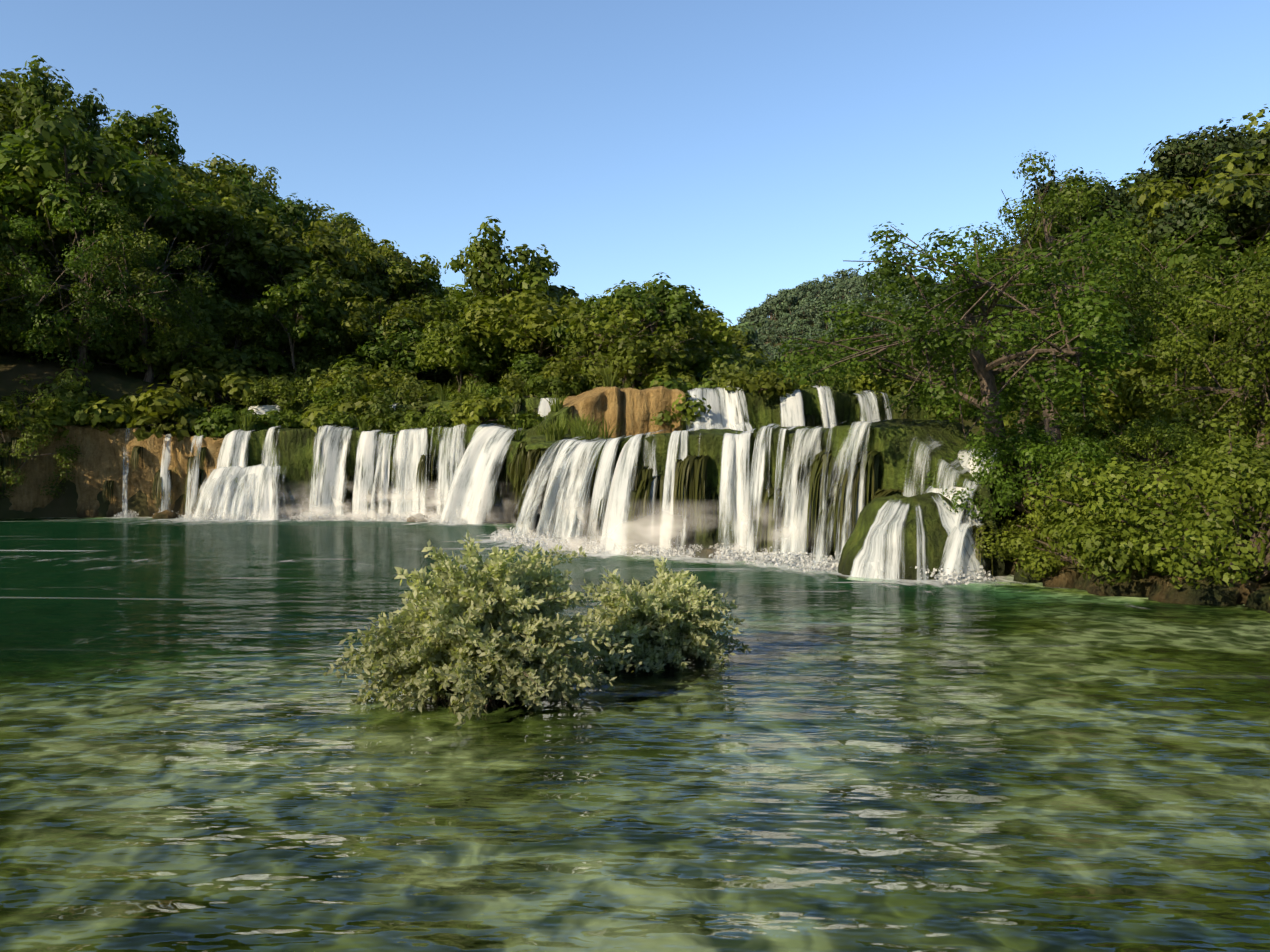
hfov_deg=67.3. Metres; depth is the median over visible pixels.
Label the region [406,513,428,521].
pool rock
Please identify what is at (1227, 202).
tree
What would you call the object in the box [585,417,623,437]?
cliff grass
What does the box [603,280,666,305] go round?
tree
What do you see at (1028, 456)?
bush
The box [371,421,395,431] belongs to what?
bush
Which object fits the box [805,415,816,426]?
mossy cliff
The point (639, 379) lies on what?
bush
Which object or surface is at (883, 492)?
mossy cliff
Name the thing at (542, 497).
moss cliff
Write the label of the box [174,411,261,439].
bush
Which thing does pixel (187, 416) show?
bush wall
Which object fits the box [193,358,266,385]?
bush
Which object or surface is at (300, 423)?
bush
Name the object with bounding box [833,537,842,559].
mossy cliff
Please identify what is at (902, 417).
mossy cliff
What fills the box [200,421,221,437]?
cliff grass
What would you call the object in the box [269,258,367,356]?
tree
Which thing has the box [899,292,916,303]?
tree
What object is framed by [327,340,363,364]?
bush
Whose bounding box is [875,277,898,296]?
tree
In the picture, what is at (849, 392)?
cliff grass
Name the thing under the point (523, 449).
moss cliff
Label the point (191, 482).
mossy cliff
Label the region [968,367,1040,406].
valley bush
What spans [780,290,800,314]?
tree
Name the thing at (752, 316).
tree
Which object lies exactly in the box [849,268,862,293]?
tree
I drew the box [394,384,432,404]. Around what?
tree
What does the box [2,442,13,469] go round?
mossy cliff
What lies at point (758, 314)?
tree
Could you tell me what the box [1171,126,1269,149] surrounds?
tree
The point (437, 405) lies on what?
bush
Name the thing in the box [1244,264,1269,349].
bank tree
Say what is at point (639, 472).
mossy cliff
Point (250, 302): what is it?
bush
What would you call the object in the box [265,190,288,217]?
tree
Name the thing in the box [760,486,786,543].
mossy cliff
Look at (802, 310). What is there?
tree
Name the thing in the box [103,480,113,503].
mossy cliff
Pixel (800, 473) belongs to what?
mossy cliff
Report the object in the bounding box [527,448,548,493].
moss cliff
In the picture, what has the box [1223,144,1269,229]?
tree
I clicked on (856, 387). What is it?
bush
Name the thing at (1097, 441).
bush
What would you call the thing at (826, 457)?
moss
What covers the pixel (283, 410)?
bush
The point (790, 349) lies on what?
tree
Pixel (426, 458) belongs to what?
mossy cliff
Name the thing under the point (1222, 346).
bank tree
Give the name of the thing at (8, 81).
tree
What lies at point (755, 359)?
valley bush
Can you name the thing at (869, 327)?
tree
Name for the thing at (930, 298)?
tree
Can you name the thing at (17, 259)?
tree
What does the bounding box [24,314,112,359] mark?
bush
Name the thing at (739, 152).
sky
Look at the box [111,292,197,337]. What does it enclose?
tree
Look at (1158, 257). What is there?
bank tree
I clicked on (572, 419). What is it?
cliff grass
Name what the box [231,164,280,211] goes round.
tree
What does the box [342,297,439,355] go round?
tree
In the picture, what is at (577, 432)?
cliff grass
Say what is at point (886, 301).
tree
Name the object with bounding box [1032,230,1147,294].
tree
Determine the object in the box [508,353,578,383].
bush
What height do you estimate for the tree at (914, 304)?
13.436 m
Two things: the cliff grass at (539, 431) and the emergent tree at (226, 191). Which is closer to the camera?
the cliff grass at (539, 431)
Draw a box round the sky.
[0,0,1269,327]
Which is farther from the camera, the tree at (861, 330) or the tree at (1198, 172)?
the tree at (861, 330)
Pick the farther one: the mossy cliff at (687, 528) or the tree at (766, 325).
the tree at (766, 325)
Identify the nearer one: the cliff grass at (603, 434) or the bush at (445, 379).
the cliff grass at (603, 434)
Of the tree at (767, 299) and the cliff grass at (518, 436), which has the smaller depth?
the cliff grass at (518, 436)
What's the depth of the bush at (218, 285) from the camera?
83.33 m
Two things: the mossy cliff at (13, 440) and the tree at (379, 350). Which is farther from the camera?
the tree at (379, 350)
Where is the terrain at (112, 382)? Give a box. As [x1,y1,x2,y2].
[0,254,1269,586]
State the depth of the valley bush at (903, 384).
59.98 m
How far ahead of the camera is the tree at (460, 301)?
78.84 m
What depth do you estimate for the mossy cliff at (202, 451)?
61.15 m
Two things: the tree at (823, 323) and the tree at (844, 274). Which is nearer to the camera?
the tree at (823, 323)
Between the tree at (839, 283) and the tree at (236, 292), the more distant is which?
the tree at (839, 283)
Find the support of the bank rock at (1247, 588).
on the terrain at (112, 382)
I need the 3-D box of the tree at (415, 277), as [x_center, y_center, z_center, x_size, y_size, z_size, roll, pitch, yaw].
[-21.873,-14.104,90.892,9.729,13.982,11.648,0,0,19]
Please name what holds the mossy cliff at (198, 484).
attached to the cliff at (98, 463)
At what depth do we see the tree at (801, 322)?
372.20 m
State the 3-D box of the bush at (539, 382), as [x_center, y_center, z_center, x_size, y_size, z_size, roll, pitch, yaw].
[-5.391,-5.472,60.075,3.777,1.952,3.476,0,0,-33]
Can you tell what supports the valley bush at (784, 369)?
on the terrain at (112, 382)
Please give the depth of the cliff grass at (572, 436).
49.33 m
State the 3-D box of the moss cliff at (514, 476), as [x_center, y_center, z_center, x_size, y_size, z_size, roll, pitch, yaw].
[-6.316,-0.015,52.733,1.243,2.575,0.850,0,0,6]
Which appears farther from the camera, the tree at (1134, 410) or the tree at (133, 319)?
the tree at (133, 319)
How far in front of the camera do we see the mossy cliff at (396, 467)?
57.58 m
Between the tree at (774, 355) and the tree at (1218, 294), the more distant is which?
the tree at (774, 355)
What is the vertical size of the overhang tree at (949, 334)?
8.158 m
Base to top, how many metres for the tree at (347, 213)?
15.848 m
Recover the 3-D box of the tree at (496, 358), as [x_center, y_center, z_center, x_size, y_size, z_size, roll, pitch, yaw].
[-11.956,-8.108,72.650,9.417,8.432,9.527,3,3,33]
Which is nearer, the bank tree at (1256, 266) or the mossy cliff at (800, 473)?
the mossy cliff at (800, 473)
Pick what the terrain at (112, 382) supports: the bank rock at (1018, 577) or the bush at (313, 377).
the bush at (313, 377)
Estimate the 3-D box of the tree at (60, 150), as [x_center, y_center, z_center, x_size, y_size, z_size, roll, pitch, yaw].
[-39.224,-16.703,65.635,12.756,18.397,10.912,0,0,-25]
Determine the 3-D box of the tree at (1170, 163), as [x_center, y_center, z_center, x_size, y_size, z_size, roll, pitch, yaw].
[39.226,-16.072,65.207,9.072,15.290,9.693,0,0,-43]
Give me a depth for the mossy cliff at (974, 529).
24.89 m
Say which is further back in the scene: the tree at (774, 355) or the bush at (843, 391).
the tree at (774, 355)
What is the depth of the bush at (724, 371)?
60.29 m
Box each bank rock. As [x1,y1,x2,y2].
[1013,566,1043,582]
[1041,567,1079,587]
[1074,562,1126,589]
[1086,567,1161,596]
[1142,585,1151,596]
[1148,570,1240,605]
[1213,578,1261,603]
[1245,586,1269,610]
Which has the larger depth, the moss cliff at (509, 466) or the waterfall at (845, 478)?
the moss cliff at (509, 466)
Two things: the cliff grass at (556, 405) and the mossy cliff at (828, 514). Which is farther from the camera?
the cliff grass at (556, 405)
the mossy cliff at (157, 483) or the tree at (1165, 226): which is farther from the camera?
the mossy cliff at (157, 483)
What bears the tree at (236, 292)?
on the terrain at (112, 382)
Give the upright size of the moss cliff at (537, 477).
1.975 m
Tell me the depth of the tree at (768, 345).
363.97 m
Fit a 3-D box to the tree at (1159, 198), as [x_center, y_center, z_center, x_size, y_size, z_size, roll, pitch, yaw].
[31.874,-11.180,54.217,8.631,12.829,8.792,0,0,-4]
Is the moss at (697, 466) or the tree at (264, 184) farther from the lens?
the tree at (264, 184)
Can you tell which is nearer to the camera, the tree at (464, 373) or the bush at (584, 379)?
the bush at (584, 379)
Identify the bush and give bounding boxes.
[0,394,88,440]
[1,260,66,284]
[1,324,77,359]
[19,366,107,426]
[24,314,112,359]
[149,269,192,297]
[153,343,230,386]
[157,247,182,280]
[169,267,186,281]
[170,366,275,407]
[174,272,237,299]
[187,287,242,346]
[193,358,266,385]
[213,290,278,328]
[214,368,304,400]
[219,344,296,376]
[221,328,269,347]
[228,390,277,409]
[239,375,312,411]
[252,323,317,372]
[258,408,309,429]
[265,373,308,392]
[273,405,303,414]
[287,358,330,379]
[291,413,307,428]
[296,368,330,400]
[301,355,379,381]
[301,392,389,432]
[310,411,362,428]
[312,364,417,397]
[313,350,342,368]
[320,364,340,380]
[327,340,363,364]
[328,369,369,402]
[358,377,393,391]
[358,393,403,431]
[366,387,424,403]
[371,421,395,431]
[378,358,417,383]
[380,364,417,380]
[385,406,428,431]
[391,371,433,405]
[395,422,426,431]
[410,370,429,381]
[417,367,457,389]
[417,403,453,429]
[421,380,456,393]
[428,399,451,412]
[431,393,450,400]
[438,407,492,427]
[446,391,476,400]
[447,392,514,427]
[452,371,496,390]
[460,373,493,394]
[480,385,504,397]
[489,358,535,386]
[491,370,510,388]
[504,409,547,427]
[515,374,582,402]
[569,361,602,395]
[578,373,641,389]
[616,360,660,389]
[620,367,701,389]
[638,374,687,392]
[650,394,710,429]
[667,378,719,392]
[694,346,740,377]
[695,367,798,383]
[701,354,753,391]
[718,349,744,364]
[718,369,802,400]
[726,344,774,368]
[728,357,756,392]
[732,348,769,365]
[746,364,767,373]
[754,359,813,370]
[770,359,841,373]
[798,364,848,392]
[836,346,887,394]
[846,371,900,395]
[872,355,916,395]
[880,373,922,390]
[911,364,980,419]
[919,411,1170,521]
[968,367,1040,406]
[972,472,1185,579]
[979,408,1040,435]
[1012,415,1269,599]
[1028,388,1145,432]
[1060,417,1129,443]
[1064,431,1150,459]
[1075,409,1222,480]
[1113,501,1263,582]
[1115,421,1215,458]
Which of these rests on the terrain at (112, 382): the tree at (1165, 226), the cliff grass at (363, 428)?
the tree at (1165, 226)
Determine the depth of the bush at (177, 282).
75.31 m
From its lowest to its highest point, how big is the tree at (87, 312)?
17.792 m
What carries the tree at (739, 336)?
on the terrain at (112, 382)
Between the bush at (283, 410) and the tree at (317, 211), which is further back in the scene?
the tree at (317, 211)
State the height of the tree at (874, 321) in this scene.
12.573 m
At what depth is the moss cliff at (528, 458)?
46.85 m
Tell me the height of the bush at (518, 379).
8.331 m
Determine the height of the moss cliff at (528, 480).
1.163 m
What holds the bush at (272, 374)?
on the terrain at (112, 382)
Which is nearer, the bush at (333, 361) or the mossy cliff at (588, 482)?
the mossy cliff at (588, 482)
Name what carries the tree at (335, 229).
on the terrain at (112, 382)
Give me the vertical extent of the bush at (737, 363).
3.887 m
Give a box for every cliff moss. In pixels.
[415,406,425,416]
[511,401,525,416]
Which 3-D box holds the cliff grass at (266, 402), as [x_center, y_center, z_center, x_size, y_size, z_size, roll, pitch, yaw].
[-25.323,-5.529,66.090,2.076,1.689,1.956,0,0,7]
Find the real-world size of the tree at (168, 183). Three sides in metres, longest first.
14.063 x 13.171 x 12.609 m
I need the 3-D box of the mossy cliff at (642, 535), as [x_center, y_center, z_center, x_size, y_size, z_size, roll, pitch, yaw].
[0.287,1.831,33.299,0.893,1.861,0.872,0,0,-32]
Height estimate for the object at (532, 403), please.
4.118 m
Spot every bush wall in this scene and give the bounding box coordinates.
[33,390,107,427]
[50,396,145,429]
[84,383,202,441]
[88,392,150,430]
[98,392,180,429]
[158,408,203,435]
[165,401,242,435]
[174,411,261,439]
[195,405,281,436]
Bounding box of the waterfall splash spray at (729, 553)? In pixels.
[114,510,995,584]
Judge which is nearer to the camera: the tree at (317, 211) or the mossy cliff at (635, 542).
the mossy cliff at (635, 542)
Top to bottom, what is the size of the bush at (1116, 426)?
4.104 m
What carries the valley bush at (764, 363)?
on the terrain at (112, 382)
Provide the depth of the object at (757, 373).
58.53 m
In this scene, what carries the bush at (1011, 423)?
on the terrain at (112, 382)
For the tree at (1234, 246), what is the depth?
50.17 m
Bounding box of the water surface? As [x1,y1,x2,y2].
[0,517,1269,951]
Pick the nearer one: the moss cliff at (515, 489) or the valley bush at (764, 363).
the moss cliff at (515, 489)
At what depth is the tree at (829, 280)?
469.25 m
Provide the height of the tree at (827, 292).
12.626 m
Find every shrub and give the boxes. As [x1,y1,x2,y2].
[321,530,641,728]
[580,556,751,673]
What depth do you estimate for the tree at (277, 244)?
78.21 m
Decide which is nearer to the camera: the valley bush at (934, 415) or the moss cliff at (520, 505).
the moss cliff at (520, 505)
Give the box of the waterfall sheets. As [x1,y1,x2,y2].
[123,385,997,580]
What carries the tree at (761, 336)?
on the terrain at (112, 382)
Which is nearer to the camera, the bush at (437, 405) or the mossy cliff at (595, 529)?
the mossy cliff at (595, 529)
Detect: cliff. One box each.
[0,386,981,520]
[0,457,6,487]
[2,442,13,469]
[11,437,22,465]
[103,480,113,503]
[130,446,142,471]
[151,470,171,510]
[180,469,203,512]
[187,457,198,479]
[196,447,206,467]
[196,476,200,492]
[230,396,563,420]
[312,435,321,452]
[331,478,345,513]
[347,475,354,493]
[367,471,382,514]
[394,461,399,474]
[414,453,433,491]
[490,441,499,486]
[492,462,507,502]
[498,483,512,513]
[504,504,517,521]
[505,419,1033,575]
[506,509,517,521]
[508,459,526,496]
[508,462,513,475]
[510,445,527,486]
[511,481,521,504]
[516,441,526,475]
[517,473,533,512]
[517,476,522,502]
[517,502,523,522]
[523,449,536,484]
[526,470,532,491]
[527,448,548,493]
[528,505,540,528]
[534,449,549,482]
[534,459,545,491]
[535,478,548,527]
[575,466,594,508]
[576,463,594,508]
[580,501,603,542]
[585,483,593,501]
[590,517,602,540]
[595,478,628,534]
[596,478,611,534]
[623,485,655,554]
[626,518,648,551]
[628,465,655,520]
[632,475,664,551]
[634,512,651,545]
[667,458,692,517]
[668,472,690,540]
[670,515,691,552]
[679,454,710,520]
[691,487,714,540]
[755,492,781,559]
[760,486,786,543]
[773,516,808,554]
[779,503,810,551]
[783,463,804,507]
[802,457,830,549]
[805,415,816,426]
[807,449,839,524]
[814,492,850,561]
[824,481,851,548]
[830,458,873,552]
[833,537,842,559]
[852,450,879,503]
[872,488,906,499]
[900,403,906,418]
[970,524,992,576]
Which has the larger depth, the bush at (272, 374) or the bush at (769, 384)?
the bush at (272, 374)
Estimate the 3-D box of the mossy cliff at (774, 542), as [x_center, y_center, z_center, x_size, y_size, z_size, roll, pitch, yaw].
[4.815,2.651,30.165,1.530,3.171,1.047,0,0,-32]
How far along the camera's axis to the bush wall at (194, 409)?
63.64 m
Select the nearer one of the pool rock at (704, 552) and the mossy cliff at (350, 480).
the pool rock at (704, 552)
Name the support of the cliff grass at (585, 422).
on the cliff at (898, 444)
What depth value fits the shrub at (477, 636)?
10.99 m
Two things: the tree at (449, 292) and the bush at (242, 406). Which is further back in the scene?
the tree at (449, 292)
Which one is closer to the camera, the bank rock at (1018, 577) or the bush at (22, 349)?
the bank rock at (1018, 577)
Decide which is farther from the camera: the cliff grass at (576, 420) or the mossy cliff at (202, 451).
the mossy cliff at (202, 451)
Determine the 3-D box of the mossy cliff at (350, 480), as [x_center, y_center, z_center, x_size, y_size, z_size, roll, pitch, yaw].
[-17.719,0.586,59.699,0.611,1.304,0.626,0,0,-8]
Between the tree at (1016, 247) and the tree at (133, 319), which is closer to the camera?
the tree at (133, 319)
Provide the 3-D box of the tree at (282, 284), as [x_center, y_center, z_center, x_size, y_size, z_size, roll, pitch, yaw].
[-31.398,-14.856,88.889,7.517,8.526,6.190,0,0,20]
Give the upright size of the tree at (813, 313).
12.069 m
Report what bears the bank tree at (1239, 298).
on the terrain at (112, 382)
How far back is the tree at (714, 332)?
73.17 m
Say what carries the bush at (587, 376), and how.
on the terrain at (112, 382)
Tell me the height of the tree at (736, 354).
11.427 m
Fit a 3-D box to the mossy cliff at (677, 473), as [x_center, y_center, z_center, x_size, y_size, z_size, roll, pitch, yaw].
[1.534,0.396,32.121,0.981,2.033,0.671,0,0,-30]
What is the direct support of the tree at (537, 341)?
on the terrain at (112, 382)
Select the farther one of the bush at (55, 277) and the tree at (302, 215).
the tree at (302, 215)
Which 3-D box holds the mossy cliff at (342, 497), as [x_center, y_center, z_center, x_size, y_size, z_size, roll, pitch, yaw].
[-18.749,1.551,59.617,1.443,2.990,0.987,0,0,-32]
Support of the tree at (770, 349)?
on the terrain at (112, 382)
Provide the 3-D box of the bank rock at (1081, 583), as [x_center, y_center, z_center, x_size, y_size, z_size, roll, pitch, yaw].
[11.169,2.566,22.371,1.633,1.127,1.743,0,0,16]
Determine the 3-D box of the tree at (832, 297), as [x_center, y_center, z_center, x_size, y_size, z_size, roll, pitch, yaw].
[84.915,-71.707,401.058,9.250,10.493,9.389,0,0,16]
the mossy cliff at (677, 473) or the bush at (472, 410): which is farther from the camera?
the bush at (472, 410)
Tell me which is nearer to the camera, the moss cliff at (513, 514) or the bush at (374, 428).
the moss cliff at (513, 514)
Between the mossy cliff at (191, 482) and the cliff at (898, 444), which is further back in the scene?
the mossy cliff at (191, 482)
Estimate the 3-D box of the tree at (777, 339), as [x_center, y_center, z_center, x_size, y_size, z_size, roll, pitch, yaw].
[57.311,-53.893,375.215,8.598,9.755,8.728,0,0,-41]
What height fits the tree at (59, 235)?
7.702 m
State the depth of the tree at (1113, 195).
54.25 m
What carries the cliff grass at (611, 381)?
on the cliff at (98, 463)
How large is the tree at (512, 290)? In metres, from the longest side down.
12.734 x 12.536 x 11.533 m
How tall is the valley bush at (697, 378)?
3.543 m
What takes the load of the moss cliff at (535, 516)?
attached to the cliff at (898, 444)
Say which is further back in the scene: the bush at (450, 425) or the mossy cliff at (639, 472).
the bush at (450, 425)
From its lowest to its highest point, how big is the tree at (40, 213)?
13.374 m
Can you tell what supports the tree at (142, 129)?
on the terrain at (112, 382)
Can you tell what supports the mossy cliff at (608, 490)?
attached to the cliff at (898, 444)
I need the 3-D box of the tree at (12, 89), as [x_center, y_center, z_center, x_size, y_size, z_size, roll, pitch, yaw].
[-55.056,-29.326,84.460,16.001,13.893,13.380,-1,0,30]
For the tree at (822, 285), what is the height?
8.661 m
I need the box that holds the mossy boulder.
[838,492,990,579]
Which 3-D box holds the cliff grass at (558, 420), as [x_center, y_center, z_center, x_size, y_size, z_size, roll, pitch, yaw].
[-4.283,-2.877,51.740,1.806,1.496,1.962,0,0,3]
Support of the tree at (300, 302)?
on the terrain at (112, 382)
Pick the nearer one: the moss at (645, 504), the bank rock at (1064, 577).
the bank rock at (1064, 577)
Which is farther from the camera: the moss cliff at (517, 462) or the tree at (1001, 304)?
the tree at (1001, 304)
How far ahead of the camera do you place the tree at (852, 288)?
415.90 m
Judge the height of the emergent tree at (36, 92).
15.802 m
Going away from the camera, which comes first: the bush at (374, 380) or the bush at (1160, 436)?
the bush at (1160, 436)
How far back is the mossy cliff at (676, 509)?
31.88 m
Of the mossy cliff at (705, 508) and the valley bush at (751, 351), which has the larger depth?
the valley bush at (751, 351)
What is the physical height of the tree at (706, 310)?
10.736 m
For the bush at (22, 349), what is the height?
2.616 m
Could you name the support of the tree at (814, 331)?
on the terrain at (112, 382)
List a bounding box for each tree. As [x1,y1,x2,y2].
[0,61,76,134]
[0,103,167,356]
[0,107,84,144]
[0,156,88,347]
[0,173,175,377]
[0,221,99,362]
[0,290,43,355]
[0,371,91,498]
[1,69,32,122]
[5,55,111,153]
[29,203,98,255]
[41,282,66,313]
[63,196,220,382]
[83,151,227,259]
[89,104,199,186]
[90,308,148,363]
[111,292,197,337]
[121,156,205,208]
[143,196,259,308]
[146,185,197,271]
[170,162,237,202]
[187,153,273,204]
[201,234,278,301]
[208,175,252,289]
[214,206,352,330]
[227,258,288,295]
[228,369,253,377]
[229,174,317,297]
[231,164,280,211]
[236,165,282,202]
[248,275,344,375]
[252,262,295,303]
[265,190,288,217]
[268,277,289,310]
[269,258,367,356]
[279,305,377,345]
[280,198,363,237]
[295,213,338,228]
[299,221,345,240]
[300,216,386,310]
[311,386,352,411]
[319,212,360,229]
[331,296,436,365]
[336,224,400,310]
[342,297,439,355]
[352,257,405,295]
[355,254,449,316]
[356,318,443,373]
[382,253,432,308]
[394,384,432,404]
[403,319,531,385]
[409,287,465,376]
[415,317,497,392]
[417,282,523,383]
[440,287,594,364]
[441,284,464,297]
[443,216,560,370]
[445,323,471,380]
[486,351,521,382]
[496,287,577,358]
[497,282,581,364]
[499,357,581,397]
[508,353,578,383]
[523,293,591,366]
[543,295,698,388]
[548,294,627,373]
[569,350,608,372]
[595,272,706,379]
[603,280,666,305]
[603,304,728,375]
[638,292,739,364]
[693,315,728,341]
[696,305,737,359]
[708,335,731,353]
[727,325,749,349]
[730,321,769,357]
[731,330,755,358]
[732,324,759,344]
[741,309,762,326]
[746,306,766,329]
[753,326,774,342]
[753,337,764,350]
[759,294,778,319]
[759,318,778,343]
[759,342,772,350]
[760,297,781,322]
[762,318,775,327]
[766,290,788,306]
[767,345,787,363]
[767,346,779,360]
[771,327,789,343]
[773,198,1156,508]
[773,305,789,318]
[776,293,799,314]
[776,313,790,327]
[778,313,799,328]
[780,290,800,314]
[780,325,804,345]
[782,336,800,354]
[785,284,804,301]
[789,288,813,305]
[790,303,806,318]
[791,302,811,317]
[793,318,811,332]
[795,325,811,341]
[796,336,817,351]
[801,280,817,292]
[804,328,823,342]
[806,299,827,320]
[807,283,821,298]
[811,289,834,306]
[812,323,823,342]
[813,277,831,288]
[814,309,840,329]
[815,302,841,324]
[817,283,830,290]
[820,274,836,287]
[821,321,844,350]
[826,292,846,308]
[831,283,844,298]
[832,278,852,298]
[833,268,854,296]
[839,279,862,295]
[840,295,863,309]
[846,311,872,330]
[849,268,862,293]
[850,276,866,294]
[854,323,870,339]
[861,287,877,300]
[863,275,881,301]
[865,299,888,329]
[867,306,890,338]
[873,295,900,311]
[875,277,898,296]
[879,321,899,340]
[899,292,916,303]
[905,297,926,317]
[915,291,940,328]
[925,276,1136,441]
[937,275,960,308]
[953,149,1192,450]
[955,265,1056,405]
[982,249,1026,267]
[994,245,1033,267]
[999,227,1028,249]
[1008,243,1025,253]
[1015,167,1152,302]
[1030,207,1252,443]
[1030,251,1227,460]
[1032,230,1147,294]
[1062,329,1260,476]
[1114,182,1139,199]
[1117,172,1143,189]
[1123,153,1269,271]
[1125,230,1269,514]
[1127,234,1269,440]
[1128,117,1268,198]
[1132,155,1212,200]
[1132,226,1258,262]
[1137,133,1202,197]
[1138,174,1269,260]
[1147,267,1269,451]
[1151,241,1269,285]
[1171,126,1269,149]
[1199,132,1269,188]
[1208,169,1269,238]
[1210,267,1269,364]
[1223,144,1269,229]
[1236,104,1269,140]
[1241,250,1269,278]
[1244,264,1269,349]
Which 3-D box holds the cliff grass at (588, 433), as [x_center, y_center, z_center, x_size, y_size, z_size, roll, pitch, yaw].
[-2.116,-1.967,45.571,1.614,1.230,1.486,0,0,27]
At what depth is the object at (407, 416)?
60.92 m
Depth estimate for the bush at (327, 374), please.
71.16 m
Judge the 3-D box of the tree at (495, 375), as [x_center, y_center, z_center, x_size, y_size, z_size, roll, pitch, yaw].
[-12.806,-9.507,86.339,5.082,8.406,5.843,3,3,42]
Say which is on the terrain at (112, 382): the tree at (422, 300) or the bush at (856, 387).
the tree at (422, 300)
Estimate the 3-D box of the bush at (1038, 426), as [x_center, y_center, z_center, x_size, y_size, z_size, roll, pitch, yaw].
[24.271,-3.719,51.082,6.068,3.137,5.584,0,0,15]
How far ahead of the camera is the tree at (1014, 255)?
85.62 m
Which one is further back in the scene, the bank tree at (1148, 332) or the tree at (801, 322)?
the tree at (801, 322)
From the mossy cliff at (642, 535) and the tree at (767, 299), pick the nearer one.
the mossy cliff at (642, 535)
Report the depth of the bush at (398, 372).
73.33 m
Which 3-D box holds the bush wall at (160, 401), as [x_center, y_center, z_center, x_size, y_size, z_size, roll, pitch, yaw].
[-31.731,-4.101,63.103,6.880,3.865,7.477,0,0,3]
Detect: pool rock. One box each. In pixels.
[152,510,178,518]
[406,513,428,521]
[690,548,723,557]
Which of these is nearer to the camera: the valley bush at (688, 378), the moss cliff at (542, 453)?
the moss cliff at (542, 453)
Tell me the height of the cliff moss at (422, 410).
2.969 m
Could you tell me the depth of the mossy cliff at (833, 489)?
28.07 m
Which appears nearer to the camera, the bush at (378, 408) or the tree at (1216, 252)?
the tree at (1216, 252)
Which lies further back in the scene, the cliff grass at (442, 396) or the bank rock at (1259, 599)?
the cliff grass at (442, 396)
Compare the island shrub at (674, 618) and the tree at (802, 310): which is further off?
the tree at (802, 310)
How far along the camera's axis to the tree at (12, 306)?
61.87 m
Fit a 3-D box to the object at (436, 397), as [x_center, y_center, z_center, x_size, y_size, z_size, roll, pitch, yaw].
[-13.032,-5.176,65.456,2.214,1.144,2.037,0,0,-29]
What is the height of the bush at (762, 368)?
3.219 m
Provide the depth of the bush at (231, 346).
74.25 m
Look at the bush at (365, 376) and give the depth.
67.84 m
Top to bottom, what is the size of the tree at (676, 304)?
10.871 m
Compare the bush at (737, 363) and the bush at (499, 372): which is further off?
the bush at (499, 372)
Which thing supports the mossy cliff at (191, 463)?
attached to the cliff at (98, 463)
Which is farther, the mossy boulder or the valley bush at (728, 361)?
the valley bush at (728, 361)
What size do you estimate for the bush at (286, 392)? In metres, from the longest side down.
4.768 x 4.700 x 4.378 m
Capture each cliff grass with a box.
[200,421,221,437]
[227,408,259,431]
[262,386,276,404]
[351,415,374,430]
[355,376,380,396]
[432,382,452,400]
[451,379,492,396]
[505,421,528,439]
[516,374,536,397]
[532,424,551,434]
[539,417,568,440]
[543,388,565,411]
[544,412,567,434]
[548,419,570,440]
[559,410,585,429]
[565,414,588,435]
[569,420,589,439]
[570,413,599,426]
[570,420,589,433]
[570,429,576,439]
[574,416,606,436]
[575,427,602,438]
[576,422,605,439]
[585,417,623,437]
[591,357,626,386]
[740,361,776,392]
[838,371,852,393]
[849,371,880,391]
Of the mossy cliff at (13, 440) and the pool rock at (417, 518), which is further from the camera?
the mossy cliff at (13, 440)
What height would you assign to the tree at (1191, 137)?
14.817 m
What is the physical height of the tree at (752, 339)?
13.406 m
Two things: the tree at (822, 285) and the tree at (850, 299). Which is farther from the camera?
the tree at (822, 285)
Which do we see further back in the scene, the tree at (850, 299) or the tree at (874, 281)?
the tree at (874, 281)
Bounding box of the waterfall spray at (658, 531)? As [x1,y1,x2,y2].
[277,496,673,540]
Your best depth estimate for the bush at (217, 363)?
66.86 m
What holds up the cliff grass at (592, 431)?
on the cliff at (898, 444)

